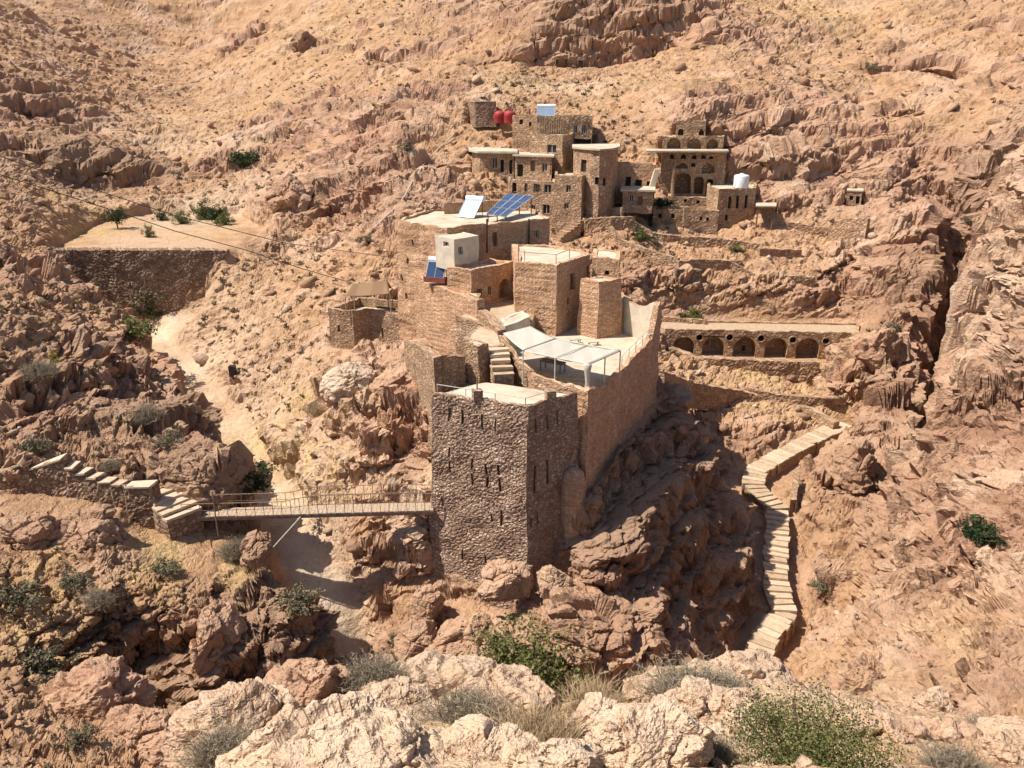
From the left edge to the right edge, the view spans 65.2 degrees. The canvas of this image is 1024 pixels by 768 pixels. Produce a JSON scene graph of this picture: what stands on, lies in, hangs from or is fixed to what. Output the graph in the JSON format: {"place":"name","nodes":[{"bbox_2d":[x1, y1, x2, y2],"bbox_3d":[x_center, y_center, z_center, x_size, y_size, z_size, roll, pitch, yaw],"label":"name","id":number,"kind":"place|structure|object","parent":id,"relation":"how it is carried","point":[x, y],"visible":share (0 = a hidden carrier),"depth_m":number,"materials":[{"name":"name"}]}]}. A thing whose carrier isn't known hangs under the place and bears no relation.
{"place":"outdoors","nodes":[
{"label":"outdoors","id":0,"kind":"place"},
{"bbox_2d":[435,232,478,269],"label":"plastered hut","id":1,"kind":"object","parent":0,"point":[461,248],"visible":0.96,"depth_m":68.05,"materials":[{"name":"paint"}]},
{"bbox_2d":[0,0,1023,767],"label":"hillside","id":2,"kind":"structure","parent":0,"point":[928,462],"depth_m":84.97,"materials":[{"name":"stone"}]},
{"bbox_2d":[0,578,45,616],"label":"shrub","id":3,"kind":"object","parent":2,"relation":"on","point":[14,596],"visible":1,"depth_m":43.82,"materials":[{"name":"green plant"}]},
{"bbox_2d":[0,513,62,551],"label":"boulder","id":4,"kind":"object","parent":2,"relation":"on","point":[19,532],"visible":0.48,"depth_m":47.97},
{"bbox_2d":[11,357,65,382],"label":"shrub","id":5,"kind":"object","parent":2,"relation":"on","point":[41,371],"visible":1,"depth_m":58.91,"materials":[{"name":"grey plant"}]},
{"bbox_2d":[16,644,84,683],"bbox_3d":[-24.184,14.589,41.609,3.500,1.580,3.053,-13,24,-31],"label":"shrub","id":6,"kind":"object","parent":2,"relation":"on","point":[46,658],"visible":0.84,"depth_m":41.83,"materials":[{"name":"green plant"}]},
{"bbox_2d":[57,567,94,592],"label":"shrub","id":7,"kind":"object","parent":2,"relation":"on","point":[66,582],"visible":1,"depth_m":45.52,"materials":[{"name":"green plant"}]},
{"bbox_2d":[0,453,160,528],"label":"stepped wall","id":8,"kind":"structure","parent":2,"relation":"on","point":[65,475],"depth_m":52.02,"materials":[{"name":"stone"}]},
{"bbox_2d":[64,720,98,750],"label":"shrub","id":9,"kind":"object","parent":2,"relation":"on","point":[78,736],"visible":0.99,"depth_m":34.94,"materials":[{"name":"green plant"}]},
{"bbox_2d":[52,503,132,550],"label":"boulder","id":10,"kind":"object","parent":2,"relation":"on","point":[92,527],"visible":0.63,"depth_m":48.62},
{"bbox_2d":[41,654,157,719],"bbox_3d":[-20.332,15.655,39.404,5.188,4.264,3.911,0,20,0],"label":"boulder","id":11,"kind":"object","parent":2,"relation":"on","point":[96,688],"visible":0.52,"depth_m":38.55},
{"bbox_2d":[75,584,123,612],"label":"shrub","id":12,"kind":"object","parent":2,"relation":"on","point":[99,599],"visible":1,"depth_m":44.61,"materials":[{"name":"grey plant"}]},
{"bbox_2d":[118,314,157,341],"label":"shrub","id":13,"kind":"object","parent":2,"relation":"on","point":[130,332],"visible":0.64,"depth_m":80.35,"materials":[{"name":"green plant"}]},
{"bbox_2d":[101,704,176,767],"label":"boulder","id":14,"kind":"object","parent":2,"relation":"on","point":[146,727],"visible":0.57,"depth_m":36.31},
{"bbox_2d":[51,247,229,320],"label":"dam wall","id":15,"kind":"structure","parent":2,"relation":"on","point":[175,276],"depth_m":97.08,"materials":[{"name":"stone"}]},
{"bbox_2d":[122,401,167,424],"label":"shrub","id":16,"kind":"object","parent":2,"relation":"on","point":[143,417],"visible":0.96,"depth_m":59.12,"materials":[{"name":"grey plant"}]},
{"bbox_2d":[152,488,204,539],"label":"stone steps","id":17,"kind":"structure","parent":2,"relation":"on","point":[173,519],"depth_m":51.91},
{"bbox_2d":[145,436,253,509],"bbox_3d":[-21.538,6.567,55.043,7.380,5.456,5.102,0,20,0],"label":"boulder","id":18,"kind":"object","parent":2,"relation":"on","point":[188,469],"visible":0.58,"depth_m":53.35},
{"bbox_2d":[163,712,261,767],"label":"thorn bush","id":19,"kind":"object","parent":2,"relation":"on","point":[208,752],"visible":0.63,"depth_m":7.42,"materials":[{"name":"grey plant"}]},
{"bbox_2d":[189,599,247,678],"bbox_3d":[-16.763,15.273,45.471,3.031,5.644,3.961,0,20,0],"label":"boulder","id":20,"kind":"object","parent":2,"relation":"on","point":[222,627],"visible":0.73,"depth_m":44.38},
{"bbox_2d":[208,532,245,565],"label":"shrub","id":21,"kind":"object","parent":2,"relation":"on","point":[231,552],"visible":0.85,"depth_m":51.41,"materials":[{"name":"grey plant"}]},
{"bbox_2d":[161,676,299,767],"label":"boulder","id":22,"kind":"object","parent":2,"relation":"on","point":[257,697],"visible":0.51,"depth_m":8.18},
{"bbox_2d":[240,529,273,568],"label":"boulder","id":23,"kind":"object","parent":2,"relation":"on","point":[256,548],"visible":1,"depth_m":49.90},
{"bbox_2d":[233,455,281,502],"bbox_3d":[-18.146,6.384,55.927,3.857,2.039,4.978,6,21,17],"label":"shrub","id":24,"kind":"object","parent":2,"relation":"on","point":[255,478],"visible":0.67,"depth_m":55.60,"materials":[{"name":"green plant"}]},
{"bbox_2d":[262,173,313,213],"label":"boulder","id":25,"kind":"object","parent":2,"relation":"on","point":[290,192],"visible":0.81,"depth_m":112.71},
{"bbox_2d":[274,580,326,618],"bbox_3d":[-12.168,12.592,46.972,2.954,1.501,3.050,-17,26,-38],"label":"shrub","id":26,"kind":"object","parent":2,"relation":"on","point":[294,605],"visible":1,"depth_m":46.95,"materials":[{"name":"green plant"}]},
{"bbox_2d":[180,484,433,547],"bbox_3d":[-13.415,9.108,53.626,16.377,5.300,1.314,-1,20,-3],"label":"footbridge","id":27,"kind":"object","parent":2,"relation":"on","point":[388,508],"visible":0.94,"depth_m":53.15,"materials":[{"name":"brown wood"}]},
{"bbox_2d":[263,657,353,707],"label":"boulder","id":28,"kind":"object","parent":2,"relation":"on","point":[306,681],"visible":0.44,"depth_m":11.57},
{"bbox_2d":[215,691,447,767],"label":"boulder","id":29,"kind":"object","parent":2,"relation":"on","point":[357,729],"visible":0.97,"depth_m":6.32,"materials":[{"name":"stone"}]},
{"bbox_2d":[319,362,377,401],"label":"boulder","id":30,"kind":"object","parent":2,"relation":"on","point":[346,379],"visible":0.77,"depth_m":64.62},
{"bbox_2d":[328,297,399,349],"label":"bastion house","id":31,"kind":"structure","parent":2,"relation":"on","point":[367,319],"depth_m":79.06,"materials":[{"name":"stone"}]},
{"bbox_2d":[345,280,393,319],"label":"canopy","id":32,"kind":"object","parent":31,"relation":"on","point":[371,288],"visible":0.98,"depth_m":78.07,"materials":[{"name":"beige fabric"}]},
{"bbox_2d":[325,644,434,697],"bbox_3d":[-2.030,4.317,11.811,1.682,0.724,1.839,6,21,16],"label":"thorn bush","id":33,"kind":"object","parent":2,"relation":"on","point":[376,670],"visible":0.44,"depth_m":11.84,"materials":[{"name":"grey plant"}]},
{"bbox_2d":[359,675,431,705],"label":"boulder","id":34,"kind":"object","parent":2,"relation":"on","point":[398,689],"visible":0.4,"depth_m":11.13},
{"bbox_2d":[393,617,436,661],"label":"boulder","id":35,"kind":"object","parent":2,"relation":"on","point":[415,637],"visible":0.63,"depth_m":50.58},
{"bbox_2d":[410,584,445,619],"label":"boulder","id":36,"kind":"object","parent":2,"relation":"on","point":[428,601],"visible":0.92,"depth_m":51.94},
{"bbox_2d":[404,340,465,450],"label":"rubble wall","id":37,"kind":"structure","parent":2,"relation":"on","point":[429,369],"depth_m":56.24,"materials":[{"name":"stone"}]},
{"bbox_2d":[413,268,484,355],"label":"curtain wall","id":38,"kind":"structure","parent":2,"relation":"on","point":[437,307],"depth_m":69.99,"materials":[{"name":"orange stone"}]},
{"bbox_2d":[423,612,491,657],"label":"boulder","id":39,"kind":"object","parent":2,"relation":"on","point":[446,639],"visible":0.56,"depth_m":49.27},
{"bbox_2d":[395,667,533,726],"bbox_3d":[-0.401,3.754,9.038,1.896,0.732,1.754,-8,21,-21],"label":"thorn bush","id":40,"kind":"object","parent":2,"relation":"on","point":[457,707],"visible":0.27,"depth_m":9.19,"materials":[{"name":"grey plant"}]},
{"bbox_2d":[444,379,491,392],"bbox_3d":[-2.953,3.324,57.082,3.360,6.841,6.816,3,20,7],"label":"landing","id":41,"kind":"object","parent":2,"relation":"on","point":[467,384],"visible":0.02,"depth_m":56.18,"materials":[{"name":"stone"}]},
{"bbox_2d":[465,340,488,384],"bbox_3d":[-2.465,0.236,56.827,1.494,6.741,1.256,18,27,41],"label":"stair bastion","id":42,"kind":"object","parent":41,"relation":"on","point":[477,359],"visible":0.48,"depth_m":55.76,"materials":[{"name":"stone"}]},
{"bbox_2d":[395,200,549,340],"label":"long house","id":43,"kind":"structure","parent":2,"relation":"on","point":[416,233],"depth_m":73.84,"materials":[{"name":"brown stone"}]},
{"bbox_2d":[486,193,532,221],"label":"solar array","id":44,"kind":"object","parent":43,"relation":"on","point":[506,205],"visible":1,"depth_m":75.51,"materials":[{"name":"blue glass"}]},
{"bbox_2d":[393,650,560,710],"bbox_3d":[-0.633,4.864,12.215,2.752,1.363,1.585,0,20,0],"label":"boulder","id":45,"kind":"object","parent":2,"relation":"on","point":[513,677],"visible":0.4,"depth_m":11.95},
{"bbox_2d":[423,713,537,761],"bbox_3d":[-0.220,3.112,6.591,1.176,0.527,0.786,0,20,0],"label":"boulder","id":46,"kind":"object","parent":2,"relation":"on","point":[480,736],"visible":0.54,"depth_m":6.60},
{"bbox_2d":[469,101,496,126],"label":"block tank house","id":47,"kind":"structure","parent":2,"relation":"on","point":[481,113],"depth_m":122.52,"materials":[{"name":"stone"}]},
{"bbox_2d":[463,325,503,378],"bbox_3d":[-2.029,-1.173,60.218,3.196,5.178,6.108,0,20,0],"label":"landing","id":48,"kind":"object","parent":2,"relation":"on","point":[488,335],"visible":0.3,"depth_m":59.08,"materials":[{"name":"stone"}]},
{"bbox_2d":[468,147,517,184],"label":"stone house","id":49,"kind":"structure","parent":2,"relation":"on","point":[491,160],"depth_m":111.55,"materials":[{"name":"stone"}]},
{"bbox_2d":[455,299,534,354],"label":"paved court","id":50,"kind":"object","parent":2,"relation":"on","point":[466,324],"visible":0.19,"depth_m":65.19,"materials":[{"name":"stone"}]},
{"bbox_2d":[447,258,513,305],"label":"arched house","id":51,"kind":"structure","parent":50,"relation":"on","point":[490,280],"depth_m":67.71,"materials":[{"name":"brown stone"}]},
{"bbox_2d":[489,347,514,385],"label":"stone steps","id":52,"kind":"structure","parent":2,"relation":"on","point":[501,368],"depth_m":55.28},
{"bbox_2d":[427,383,579,609],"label":"stone tower","id":53,"kind":"structure","parent":2,"relation":"on","point":[520,453],"depth_m":51.42,"materials":[{"name":"brown stone"}]},
{"bbox_2d":[476,558,533,602],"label":"boulder","id":54,"kind":"object","parent":2,"relation":"on","point":[504,579],"visible":1,"depth_m":49.51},
{"bbox_2d":[0,0,1023,767],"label":"loose stones","id":55,"kind":"object","parent":2,"relation":"on","point":[352,546],"visible":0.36,"depth_m":85.22,"materials":[{"name":"stone"}]},
{"bbox_2d":[0,0,1023,766],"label":"dry scrub","id":56,"kind":"object","parent":2,"relation":"on","point":[178,426],"visible":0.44,"depth_m":98.57,"materials":[{"name":"green plant"}]},
{"bbox_2d":[480,613,551,671],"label":"boulder","id":57,"kind":"object","parent":2,"relation":"on","point":[523,633],"visible":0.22,"depth_m":48.92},
{"bbox_2d":[466,671,594,741],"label":"dry grass","id":58,"kind":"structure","parent":2,"relation":"on","point":[544,727],"depth_m":7.34,"materials":[{"name":"plant"}]},
{"bbox_2d":[508,174,554,225],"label":"stone house","id":59,"kind":"structure","parent":2,"relation":"on","point":[542,193],"depth_m":106.60,"materials":[{"name":"stone"}]},
{"bbox_2d":[512,152,553,180],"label":"stone house","id":60,"kind":"structure","parent":2,"relation":"on","point":[541,168],"depth_m":109.48,"materials":[{"name":"brown stone"}]},
{"bbox_2d":[459,602,614,702],"bbox_3d":[0.636,15.517,47.038,8.622,4.649,9.204,-11,23,-28],"label":"bush","id":61,"kind":"object","parent":2,"relation":"on","point":[545,665],"visible":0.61,"depth_m":46.65,"materials":[{"name":"green plant"}]},
{"bbox_2d":[512,244,589,336],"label":"chapel block","id":62,"kind":"structure","parent":2,"relation":"on","point":[546,289],"depth_m":65.31,"materials":[{"name":"brown stone"}]},
{"bbox_2d":[529,132,572,176],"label":"village tower","id":63,"kind":"structure","parent":2,"relation":"on","point":[559,146],"depth_m":110.46,"materials":[{"name":"stone"}]},
{"bbox_2d":[512,114,592,153],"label":"stone house","id":64,"kind":"structure","parent":2,"relation":"on","point":[579,126],"depth_m":116.18,"materials":[{"name":"stone"}]},
{"bbox_2d":[501,737,604,767],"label":"boulder","id":65,"kind":"object","parent":2,"relation":"on","point":[528,752],"visible":1,"depth_m":6.00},
{"bbox_2d":[535,565,573,598],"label":"boulder","id":66,"kind":"object","parent":2,"relation":"on","point":[548,578],"visible":0.79,"depth_m":49.65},
{"bbox_2d":[554,170,584,236],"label":"stone house","id":67,"kind":"structure","parent":2,"relation":"on","point":[569,197],"depth_m":104.50,"materials":[{"name":"stone"}]},
{"bbox_2d":[553,217,587,241],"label":"stone steps","id":68,"kind":"structure","parent":2,"relation":"on","point":[571,231],"depth_m":103.95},
{"bbox_2d":[518,578,639,688],"bbox_3d":[4.372,15.365,50.002,8.171,6.211,6.000,0,20,0],"label":"boulder","id":69,"kind":"object","parent":2,"relation":"on","point":[605,620],"visible":0.63,"depth_m":47.95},
{"bbox_2d":[515,293,661,538],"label":"terrace house","id":70,"kind":"structure","parent":2,"relation":"on","point":[611,411],"depth_m":57.04,"materials":[{"name":"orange stone"}]},
{"bbox_2d":[499,310,529,348],"bbox_3d":[0.191,-3.929,63.289,1.956,2.816,4.658,15,25,35],"label":"plastered wall box","id":71,"kind":"object","parent":70,"relation":"on","point":[516,321],"visible":0.52,"depth_m":62.27,"materials":[{"name":"beige paint"}]},
{"bbox_2d":[498,335,535,388],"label":"stair wall","id":72,"kind":"structure","parent":70,"relation":"attached to","point":[516,362],"depth_m":55.99,"materials":[{"name":"stone"}]},
{"bbox_2d":[503,326,555,349],"bbox_3d":[1.429,-3.229,56.869,2.996,0.331,5.500,-6,21,-15],"label":"awning sheet","id":73,"kind":"object","parent":70,"relation":"on","point":[525,338],"visible":1,"depth_m":57.19,"materials":[{"name":"white fabric"}]},
{"bbox_2d":[522,338,620,387],"bbox_3d":[4.054,-1.230,54.598,5.406,2.458,4.028,14,24,33],"label":"pergola","id":74,"kind":"object","parent":70,"relation":"on","point":[585,355],"visible":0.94,"depth_m":54.15,"materials":[{"name":"white fabric"}]},
{"bbox_2d":[577,276,621,338],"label":"buttress block","id":75,"kind":"structure","parent":70,"relation":"on","point":[600,310],"depth_m":64.39,"materials":[{"name":"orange stone"}]},
{"bbox_2d":[566,692,617,738],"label":"boulder","id":76,"kind":"object","parent":2,"relation":"on","point":[599,701],"visible":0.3,"depth_m":7.53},
{"bbox_2d":[541,665,645,719],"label":"dry grass","id":77,"kind":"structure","parent":2,"relation":"on","point":[608,690],"depth_m":10.64,"materials":[{"name":"plant"}]},
{"bbox_2d":[572,143,619,217],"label":"stone house","id":78,"kind":"structure","parent":2,"relation":"on","point":[596,165],"depth_m":103.84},
{"bbox_2d":[592,248,619,277],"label":"annexe","id":79,"kind":"structure","parent":2,"relation":"on","point":[606,262],"depth_m":67.36,"materials":[{"name":"orange stone"}]},
{"bbox_2d":[584,216,635,236],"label":"retaining wall","id":80,"kind":"structure","parent":2,"relation":"on","point":[616,223],"depth_m":103.42,"materials":[{"name":"brown stone"}]},
{"bbox_2d":[616,162,655,203],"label":"cave house","id":81,"kind":"structure","parent":2,"relation":"on","point":[634,173],"depth_m":108.97,"materials":[{"name":"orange stone"}]},
{"bbox_2d":[620,186,654,213],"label":"stone house","id":82,"kind":"structure","parent":2,"relation":"on","point":[637,199],"depth_m":105.51,"materials":[{"name":"stone"}]},
{"bbox_2d":[609,225,679,267],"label":"retaining wall","id":83,"kind":"structure","parent":2,"relation":"on","point":[656,258],"depth_m":100.07,"materials":[{"name":"brown stone"}]},
{"bbox_2d":[584,694,719,767],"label":"boulder","id":84,"kind":"object","parent":2,"relation":"on","point":[662,731],"visible":0.88,"depth_m":6.78,"materials":[{"name":"stone"}]},
{"bbox_2d":[622,665,693,702],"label":"boulder","id":85,"kind":"object","parent":2,"relation":"on","point":[626,684],"visible":0.25,"depth_m":11.81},
{"bbox_2d":[652,206,718,234],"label":"courtyard house","id":86,"kind":"structure","parent":2,"relation":"on","point":[693,219],"depth_m":109.05,"materials":[{"name":"brown stone"}]},
{"bbox_2d":[619,645,754,702],"bbox_3d":[2.464,4.143,10.902,2.134,0.639,1.896,15,25,36],"label":"thorn bush","id":87,"kind":"object","parent":2,"relation":"on","point":[669,681],"visible":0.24,"depth_m":11.10,"materials":[{"name":"grey plant"}]},
{"bbox_2d":[668,193,706,206],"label":"terrace wall house","id":88,"kind":"structure","parent":2,"relation":"on","point":[687,199],"depth_m":113.21,"materials":[{"name":"brown stone"}]},
{"bbox_2d":[659,148,726,196],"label":"arched house","id":89,"kind":"structure","parent":2,"relation":"on","point":[696,170],"depth_m":115.12,"materials":[{"name":"brown stone"}]},
{"bbox_2d":[646,135,728,154],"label":"arched house","id":90,"kind":"structure","parent":89,"relation":"on","point":[710,143],"depth_m":114.88,"materials":[{"name":"brown stone"}]},
{"bbox_2d":[676,119,705,136],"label":"arched house","id":91,"kind":"structure","parent":90,"relation":"on","point":[684,128],"depth_m":116.14,"materials":[{"name":"brown stone"}]},
{"bbox_2d":[635,221,758,250],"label":"retaining wall","id":92,"kind":"structure","parent":2,"relation":"on","point":[703,241],"depth_m":104.44,"materials":[{"name":"brown stone"}]},
{"bbox_2d":[677,258,742,272],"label":"retaining wall","id":93,"kind":"structure","parent":2,"relation":"on","point":[716,264],"depth_m":99.25,"materials":[{"name":"brown stone"}]},
{"bbox_2d":[664,675,771,727],"bbox_3d":[2.588,4.237,10.248,1.390,0.778,0.983,4,20,12],"label":"boulder","id":94,"kind":"object","parent":2,"relation":"on","point":[698,697],"visible":0.4,"depth_m":10.11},
{"bbox_2d":[708,722,753,766],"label":"thorn bush","id":95,"kind":"object","parent":2,"relation":"on","point":[725,757],"visible":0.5,"depth_m":7.14,"materials":[{"name":"grey plant"}]},
{"bbox_2d":[706,181,756,229],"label":"stone house","id":96,"kind":"structure","parent":2,"relation":"on","point":[738,209],"depth_m":109.51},
{"bbox_2d":[665,343,819,385],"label":"retaining wall","id":97,"kind":"structure","parent":2,"relation":"on","point":[801,370],"depth_m":90.11,"materials":[{"name":"brown stone"}]},
{"bbox_2d":[686,648,799,684],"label":"boulder","id":98,"kind":"object","parent":2,"relation":"on","point":[762,665],"visible":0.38,"depth_m":12.99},
{"bbox_2d":[659,371,839,428],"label":"retaining wall","id":99,"kind":"structure","parent":2,"relation":"on","point":[708,397],"depth_m":83.32,"materials":[{"name":"brown stone"}]},
{"bbox_2d":[660,319,858,358],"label":"arcade house","id":100,"kind":"structure","parent":2,"relation":"on","point":[817,338],"depth_m":94.78,"materials":[{"name":"brown stone"}]},
{"bbox_2d":[748,386,833,409],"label":"retaining wall","id":101,"kind":"structure","parent":2,"relation":"on","point":[807,400],"depth_m":86.02,"materials":[{"name":"brown stone"}]},
{"bbox_2d":[741,422,851,657],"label":"stone stairway","id":102,"kind":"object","parent":2,"relation":"on","point":[772,633],"visible":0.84,"depth_m":68.48,"materials":[{"name":"stone"}]},
{"bbox_2d":[709,667,921,767],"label":"bush","id":103,"kind":"object","parent":2,"relation":"on","point":[808,743],"visible":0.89,"depth_m":7.23,"materials":[{"name":"green plant"}]},
{"bbox_2d":[827,218,869,249],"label":"retaining wall","id":104,"kind":"structure","parent":2,"relation":"on","point":[848,229],"depth_m":103.83,"materials":[{"name":"brown stone"}]},
{"bbox_2d":[830,436,876,493],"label":"boulder","id":105,"kind":"object","parent":2,"relation":"on","point":[853,470],"visible":0.93,"depth_m":70.65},
{"bbox_2d":[850,328,902,371],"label":"boulder","id":106,"kind":"object","parent":2,"relation":"on","point":[872,349],"visible":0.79,"depth_m":84.03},
{"bbox_2d":[838,710,983,743],"bbox_3d":[5.490,4.727,10.980,2.118,0.790,0.826,-8,21,-20],"label":"rock","id":107,"kind":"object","parent":2,"relation":"on","point":[910,726],"depth_m":10.85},
{"bbox_2d":[909,685,954,714],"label":"rock","id":108,"kind":"object","parent":2,"relation":"on","point":[935,699],"visible":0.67,"depth_m":17.30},
{"bbox_2d":[895,725,1000,767],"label":"thorn bush","id":109,"kind":"object","parent":2,"relation":"on","point":[948,757],"visible":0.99,"depth_m":9.41,"materials":[{"name":"grey plant"}]},
{"bbox_2d":[956,514,1007,548],"bbox_3d":[28.442,8.895,48.365,2.394,1.553,3.203,-4,20,-10],"label":"shrub","id":110,"kind":"object","parent":2,"relation":"on","point":[973,532],"visible":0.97,"depth_m":48.36,"materials":[{"name":"green plant"}]},
{"bbox_2d":[976,714,1023,733],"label":"path stone","id":111,"kind":"object","parent":2,"relation":"on","point":[989,724],"visible":0.38,"depth_m":11.32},
{"bbox_2d":[979,728,1023,765],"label":"rock","id":112,"kind":"object","parent":2,"relation":"on","point":[1006,745],"visible":0.84,"depth_m":9.81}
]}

